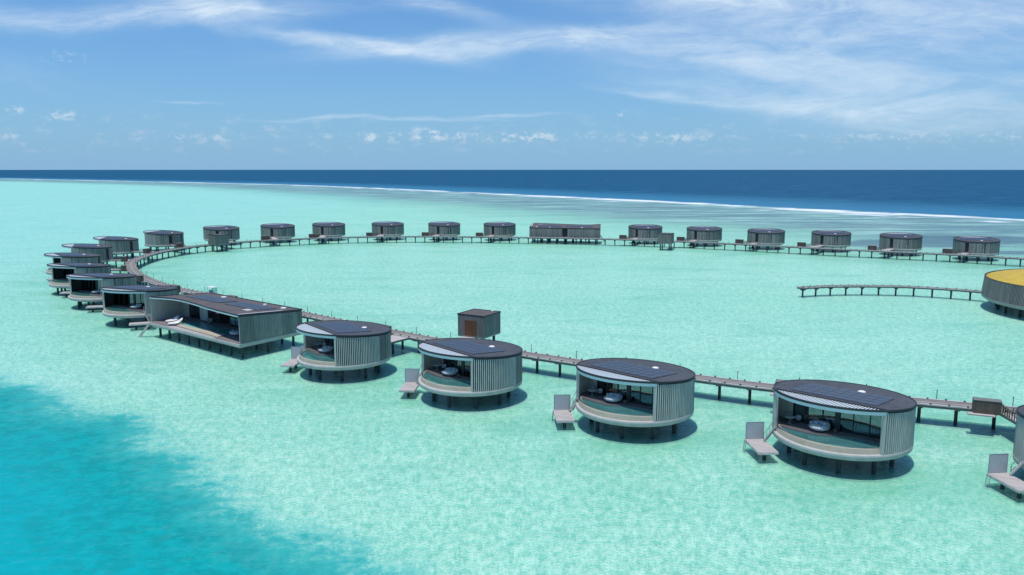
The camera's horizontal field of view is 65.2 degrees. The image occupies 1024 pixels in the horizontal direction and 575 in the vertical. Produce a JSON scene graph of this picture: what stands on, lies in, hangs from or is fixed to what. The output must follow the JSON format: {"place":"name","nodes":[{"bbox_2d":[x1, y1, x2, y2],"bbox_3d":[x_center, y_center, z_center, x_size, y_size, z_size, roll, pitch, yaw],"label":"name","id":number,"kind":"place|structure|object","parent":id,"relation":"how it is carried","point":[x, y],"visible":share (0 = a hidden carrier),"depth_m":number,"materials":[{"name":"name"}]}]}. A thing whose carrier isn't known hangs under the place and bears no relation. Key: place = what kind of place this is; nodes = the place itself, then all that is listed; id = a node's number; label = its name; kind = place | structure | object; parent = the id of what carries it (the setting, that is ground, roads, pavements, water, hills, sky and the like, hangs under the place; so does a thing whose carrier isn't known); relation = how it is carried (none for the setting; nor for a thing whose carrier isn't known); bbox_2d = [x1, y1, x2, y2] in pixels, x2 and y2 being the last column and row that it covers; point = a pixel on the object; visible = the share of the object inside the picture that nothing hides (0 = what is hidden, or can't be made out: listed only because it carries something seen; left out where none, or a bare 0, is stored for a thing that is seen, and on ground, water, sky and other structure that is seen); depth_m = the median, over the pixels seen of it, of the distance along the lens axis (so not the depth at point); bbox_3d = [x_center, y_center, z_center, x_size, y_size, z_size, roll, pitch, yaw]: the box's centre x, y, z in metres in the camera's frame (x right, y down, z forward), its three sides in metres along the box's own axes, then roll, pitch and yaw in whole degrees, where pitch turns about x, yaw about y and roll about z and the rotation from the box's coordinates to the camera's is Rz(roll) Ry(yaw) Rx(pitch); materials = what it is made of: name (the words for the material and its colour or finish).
{"place":"outdoors","nodes":[
{"label":"outdoors","id":0,"kind":"place"},
{"bbox_2d":[0,170,1023,574],"bbox_3d":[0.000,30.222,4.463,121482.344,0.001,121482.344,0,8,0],"label":"lagoon water","id":1,"kind":"structure","parent":0,"point":[124,450],"depth_m":115.91,"materials":[{"name":"teal liquid"}]},
{"bbox_2d":[0,0,1023,169],"label":"sky","id":2,"kind":"structure","parent":0,"point":[85,84],"materials":[{"name":"blue"}]},
{"bbox_2d":[796,415,800,423],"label":"deck chair","id":3,"kind":"object","parent":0,"point":[798,417],"visible":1,"depth_m":87.29,"materials":[{"name":"grey fabric"}]},
{"label":"seabed","id":4,"kind":"structure","parent":0,"visible":0},
{"bbox_2d":[44,253,101,274],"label":"round villa","id":5,"kind":"object","parent":4,"relation":"on","point":[75,258],"visible":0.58,"depth_m":220.79,"materials":[{"name":"wood"}]},
{"bbox_2d":[47,263,110,294],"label":"round villa","id":6,"kind":"object","parent":4,"relation":"on","point":[59,273],"visible":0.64,"depth_m":198.50,"materials":[{"name":"wood"}]},
{"bbox_2d":[62,243,112,263],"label":"round villa","id":7,"kind":"object","parent":4,"relation":"on","point":[104,251],"visible":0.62,"depth_m":247.86,"materials":[{"name":"wood"}]},
{"bbox_2d":[85,291,102,311],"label":"swim platform","id":8,"kind":"structure","parent":4,"relation":"on","point":[96,306],"depth_m":172.78,"materials":[{"name":"wood"}]},
{"bbox_2d":[66,273,136,309],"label":"round villa","id":9,"kind":"object","parent":4,"relation":"on","point":[83,286],"visible":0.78,"depth_m":178.61,"materials":[{"name":"concrete"}]},
{"bbox_2d":[93,236,138,257],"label":"round villa","id":10,"kind":"object","parent":4,"relation":"on","point":[121,245],"visible":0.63,"depth_m":273.46,"materials":[{"name":"wood"}]},
{"bbox_2d":[106,257,129,267],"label":"entrance bridge","id":11,"kind":"structure","parent":4,"relation":"on","point":[115,259],"depth_m":248.71,"materials":[{"name":"grey wood"}]},
{"bbox_2d":[100,285,177,326],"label":"round villa","id":12,"kind":"object","parent":4,"relation":"on","point":[120,299],"visible":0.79,"depth_m":159.41,"materials":[{"name":"concrete"}]},
{"bbox_2d":[130,304,141,308],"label":"round daybed","id":13,"kind":"object","parent":12,"relation":"on","point":[136,306],"visible":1,"depth_m":158.46,"materials":[{"name":"white paint"}]},
{"bbox_2d":[129,306,152,329],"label":"swim platform","id":14,"kind":"structure","parent":4,"relation":"on","point":[135,324],"depth_m":154.73,"materials":[{"name":"wood"}]},
{"bbox_2d":[130,249,155,258],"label":"entrance bridge","id":15,"kind":"structure","parent":4,"relation":"on","point":[139,252],"depth_m":274.70,"materials":[{"name":"grey wood"}]},
{"bbox_2d":[143,230,183,250],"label":"round villa","id":16,"kind":"object","parent":4,"relation":"on","point":[157,239],"visible":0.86,"depth_m":299.05,"materials":[{"name":"wood"}]},
{"bbox_2d":[208,233,228,251],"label":"service hut","id":17,"kind":"object","parent":4,"relation":"on","point":[216,240],"visible":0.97,"depth_m":299.30,"materials":[{"name":"grey wood"}]},
{"bbox_2d":[138,293,302,357],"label":"long villa","id":18,"kind":"object","parent":4,"relation":"on","point":[254,322],"visible":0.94,"depth_m":139.69,"materials":[{"name":"wood"}]},
{"bbox_2d":[166,315,178,321],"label":"shell lounger","id":19,"kind":"object","parent":18,"relation":"on","point":[175,318],"visible":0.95,"depth_m":147.18,"materials":[{"name":"white paint"}]},
{"bbox_2d":[167,318,182,324],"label":"shell lounger","id":20,"kind":"object","parent":18,"relation":"on","point":[176,322],"visible":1,"depth_m":144.54,"materials":[{"name":"white paint"}]},
{"bbox_2d":[230,330,238,334],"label":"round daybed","id":21,"kind":"object","parent":18,"relation":"on","point":[233,332],"visible":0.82,"depth_m":134.34,"materials":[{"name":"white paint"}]},
{"bbox_2d":[203,225,239,245],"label":"round villa","id":22,"kind":"object","parent":4,"relation":"on","point":[233,232],"visible":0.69,"depth_m":324.19,"materials":[{"name":"wood"}]},
{"bbox_2d":[260,223,294,242],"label":"round villa","id":23,"kind":"object","parent":4,"relation":"on","point":[281,230],"visible":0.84,"depth_m":335.45,"materials":[{"name":"wood"}]},
{"bbox_2d":[280,342,307,371],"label":"swim platform","id":24,"kind":"structure","parent":4,"relation":"on","point":[292,361],"depth_m":124.16,"materials":[{"name":"wood"}]},
{"bbox_2d":[312,222,344,240],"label":"round villa","id":25,"kind":"object","parent":4,"relation":"on","point":[331,229],"visible":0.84,"depth_m":344.01,"materials":[{"name":"wood"}]},
{"bbox_2d":[295,320,390,380],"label":"round villa","id":26,"kind":"object","parent":4,"relation":"on","point":[356,345],"visible":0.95,"depth_m":117.09,"materials":[{"name":"wood"}]},
{"bbox_2d":[318,346,332,352],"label":"round daybed","id":27,"kind":"object","parent":26,"relation":"on","point":[324,349],"visible":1,"depth_m":120.56,"materials":[{"name":"fabric"}]},
{"bbox_2d":[372,221,403,239],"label":"round villa","id":28,"kind":"object","parent":4,"relation":"on","point":[388,228],"visible":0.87,"depth_m":347.66,"materials":[{"name":"wood"}]},
{"bbox_2d":[391,334,409,353],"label":"entrance bridge","id":29,"kind":"structure","parent":4,"relation":"on","point":[395,339],"depth_m":133.83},
{"bbox_2d":[399,364,426,396],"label":"swim platform","id":30,"kind":"structure","parent":4,"relation":"on","point":[411,383],"depth_m":110.65,"materials":[{"name":"metal"}]},
{"bbox_2d":[428,221,459,239],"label":"round villa","id":31,"kind":"object","parent":4,"relation":"on","point":[443,228],"visible":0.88,"depth_m":346.81,"materials":[{"name":"wood"}]},
{"bbox_2d":[417,338,522,408],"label":"round villa","id":32,"kind":"object","parent":4,"relation":"on","point":[486,367],"visible":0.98,"depth_m":104.23,"materials":[{"name":"wood"}]},
{"bbox_2d":[442,367,457,374],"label":"round daybed","id":33,"kind":"object","parent":32,"relation":"on","point":[450,371],"visible":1,"depth_m":107.21,"materials":[{"name":"fabric"}]},
{"bbox_2d":[457,309,500,339],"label":"service hut","id":34,"kind":"object","parent":4,"relation":"on","point":[480,323],"visible":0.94,"depth_m":135.02,"materials":[{"name":"grey concrete"}]},
{"bbox_2d":[464,320,476,335],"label":"door","id":35,"kind":"structure","parent":34,"relation":"in","point":[470,326],"depth_m":134.67,"materials":[{"name":"wood"}]},
{"bbox_2d":[484,222,515,240],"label":"round villa","id":36,"kind":"object","parent":4,"relation":"on","point":[503,229],"visible":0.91,"depth_m":344.69,"materials":[{"name":"wood"}]},
{"bbox_2d":[529,223,603,243],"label":"long villa","id":37,"kind":"object","parent":4,"relation":"on","point":[562,230],"visible":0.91,"depth_m":333.72,"materials":[{"name":"wood"}]},
{"bbox_2d":[563,229,566,236],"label":"door","id":38,"kind":"structure","parent":37,"relation":"in","point":[564,230],"depth_m":332.57,"materials":[{"name":"wood"}]},
{"bbox_2d":[552,389,580,427],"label":"swim platform","id":39,"kind":"structure","parent":4,"relation":"on","point":[562,410],"depth_m":97.86,"materials":[{"name":"metal"}]},
{"bbox_2d":[125,236,1023,428],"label":"timber walkway","id":40,"kind":"structure","parent":4,"relation":"on","point":[719,382],"depth_m":187.26,"materials":[{"name":"grey wood"}]},
{"bbox_2d":[121,256,127,262],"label":"luggage store","id":41,"kind":"structure","parent":40,"relation":"on","point":[124,259],"depth_m":245.12,"materials":[{"name":"wood"}]},
{"bbox_2d":[121,265,127,271],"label":"luggage store","id":42,"kind":"structure","parent":40,"relation":"on","point":[123,267],"depth_m":222.22,"materials":[{"name":"wood"}]},
{"bbox_2d":[136,274,145,281],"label":"luggage store","id":43,"kind":"structure","parent":40,"relation":"on","point":[139,277],"depth_m":201.69,"materials":[{"name":"wood"}]},
{"bbox_2d":[143,248,150,253],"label":"luggage store","id":44,"kind":"structure","parent":40,"relation":"on","point":[146,250],"depth_m":269.52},
{"bbox_2d":[170,284,183,292],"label":"luggage store","id":45,"kind":"structure","parent":40,"relation":"on","point":[178,289],"depth_m":184.22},
{"bbox_2d":[175,243,183,247],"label":"luggage store","id":46,"kind":"structure","parent":40,"relation":"on","point":[177,245],"depth_m":289.73,"materials":[{"name":"wood"}]},
{"bbox_2d":[207,286,216,292],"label":"golf buggy","id":47,"kind":"object","parent":40,"relation":"on","point":[211,291],"visible":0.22,"depth_m":179.21,"materials":[{"name":"white paint"}]},
{"bbox_2d":[261,236,268,239],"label":"luggage store","id":48,"kind":"structure","parent":40,"relation":"on","point":[264,237],"depth_m":320.75,"materials":[{"name":"wood"}]},
{"bbox_2d":[619,235,626,238],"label":"luggage store","id":49,"kind":"structure","parent":40,"relation":"on","point":[622,236],"depth_m":325.38,"materials":[{"name":"wood"}]},
{"bbox_2d":[677,237,684,240],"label":"luggage store","id":50,"kind":"structure","parent":40,"relation":"on","point":[680,239],"depth_m":316.62,"materials":[{"name":"wood"}]},
{"bbox_2d":[735,239,743,243],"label":"luggage store","id":51,"kind":"structure","parent":40,"relation":"on","point":[739,241],"depth_m":305.10,"materials":[{"name":"wood"}]},
{"bbox_2d":[797,242,805,246],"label":"luggage store","id":52,"kind":"structure","parent":40,"relation":"on","point":[801,244],"depth_m":292.73,"materials":[{"name":"wood"}]},
{"bbox_2d":[867,245,876,249],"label":"luggage store","id":53,"kind":"structure","parent":40,"relation":"on","point":[871,247],"depth_m":280.42,"materials":[{"name":"wood"}]},
{"bbox_2d":[942,248,952,253],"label":"luggage store","id":54,"kind":"structure","parent":40,"relation":"on","point":[948,251],"depth_m":268.74,"materials":[{"name":"wood"}]},
{"bbox_2d":[576,358,695,439],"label":"round villa","id":55,"kind":"object","parent":4,"relation":"on","point":[654,394],"visible":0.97,"depth_m":93.04,"materials":[{"name":"wood"}]},
{"bbox_2d":[587,388,596,395],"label":"round table","id":56,"kind":"object","parent":55,"relation":"on","point":[591,389],"visible":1,"depth_m":97.67,"materials":[{"name":"metal"}]},
{"bbox_2d":[604,393,622,401],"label":"round daybed","id":57,"kind":"object","parent":55,"relation":"on","point":[613,397],"visible":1,"depth_m":95.01,"materials":[{"name":"fabric"}]},
{"bbox_2d":[628,224,662,243],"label":"round villa","id":58,"kind":"object","parent":4,"relation":"on","point":[646,231],"visible":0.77,"depth_m":329.13,"materials":[{"name":"wood"}]},
{"bbox_2d":[658,233,673,250],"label":"service hut","id":59,"kind":"object","parent":4,"relation":"on","point":[665,238],"visible":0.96,"depth_m":304.16,"materials":[{"name":"grey wood"}]},
{"bbox_2d":[686,226,721,246],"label":"round villa","id":60,"kind":"object","parent":4,"relation":"on","point":[706,233],"visible":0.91,"depth_m":319.52,"materials":[{"name":"wood"}]},
{"bbox_2d":[743,241,758,249],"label":"entrance bridge","id":61,"kind":"structure","parent":4,"relation":"on","point":[750,243],"depth_m":305.76,"materials":[{"name":"grey wood"}]},
{"bbox_2d":[743,416,778,459],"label":"swim platform","id":62,"kind":"structure","parent":4,"relation":"on","point":[756,442],"depth_m":87.08,"materials":[{"name":"metal"}]},
{"bbox_2d":[747,228,784,249],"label":"round villa","id":63,"kind":"object","parent":4,"relation":"on","point":[767,236],"visible":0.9,"depth_m":306.90,"materials":[{"name":"wood"}]},
{"bbox_2d":[805,243,824,253],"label":"entrance bridge","id":64,"kind":"structure","parent":4,"relation":"on","point":[814,246],"depth_m":294.17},
{"bbox_2d":[811,230,851,251],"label":"round villa","id":65,"kind":"object","parent":4,"relation":"on","point":[834,239],"visible":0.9,"depth_m":297.49,"materials":[{"name":"wood"}]},
{"bbox_2d":[772,379,916,473],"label":"round villa","id":66,"kind":"object","parent":4,"relation":"on","point":[873,424],"visible":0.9,"depth_m":83.18,"materials":[{"name":"wood"}]},
{"bbox_2d":[784,415,795,423],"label":"round table","id":67,"kind":"object","parent":66,"relation":"on","point":[790,417],"visible":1,"depth_m":87.06,"materials":[{"name":"metal"}]},
{"bbox_2d":[808,420,830,430],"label":"round daybed","id":68,"kind":"object","parent":66,"relation":"on","point":[818,425],"visible":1,"depth_m":84.58,"materials":[{"name":"fabric"}]},
{"bbox_2d":[876,246,894,256],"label":"entrance bridge","id":69,"kind":"structure","parent":4,"relation":"on","point":[884,249],"depth_m":282.87,"materials":[{"name":"grey wood"}]},
{"bbox_2d":[797,284,980,299],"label":"timber walkway","id":70,"kind":"structure","parent":4,"relation":"on","point":[832,286],"depth_m":194.38,"materials":[{"name":"grey wood"}]},
{"bbox_2d":[879,232,922,255],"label":"round villa","id":71,"kind":"object","parent":4,"relation":"on","point":[898,241],"visible":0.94,"depth_m":284.64,"materials":[{"name":"wood"}]},
{"bbox_2d":[952,250,969,261],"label":"entrance bridge","id":72,"kind":"structure","parent":4,"relation":"on","point":[959,253],"depth_m":268.94,"materials":[{"name":"grey wood"}]},
{"bbox_2d":[952,236,1000,260],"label":"round villa","id":73,"kind":"object","parent":4,"relation":"on","point":[981,245],"visible":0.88,"depth_m":269.25,"materials":[{"name":"wood"}]},
{"bbox_2d":[981,269,1023,316],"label":"round pavilion","id":74,"kind":"structure","parent":4,"relation":"on","point":[1005,287],"depth_m":169.81,"materials":[{"name":"grey wood"}]},
{"bbox_2d":[985,453,1023,498],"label":"swim platform","id":75,"kind":"structure","parent":4,"relation":"on","point":[997,467],"depth_m":77.40,"materials":[{"name":"metal"}]},
{"bbox_2d":[1001,405,1016,424],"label":"entrance bridge","id":76,"kind":"structure","parent":4,"relation":"on","point":[1009,417],"depth_m":91.22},
{"bbox_2d":[967,397,1002,417],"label":"luggage store","id":77,"kind":"structure","parent":76,"relation":"on","point":[987,407],"depth_m":92.56,"materials":[{"name":"wood"}]},
{"bbox_2d":[1013,405,1023,468],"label":"round villa","id":78,"kind":"object","parent":4,"relation":"on","point":[1018,449],"visible":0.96,"depth_m":77.73,"materials":[{"name":"wood"}]},
{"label":"entrance bridge","id":79,"kind":"object","parent":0,"visible":0},
{"bbox_2d":[770,379,784,395],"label":"luggage store","id":80,"kind":"structure","parent":79,"relation":"on","point":[776,381],"depth_m":101.17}
]}

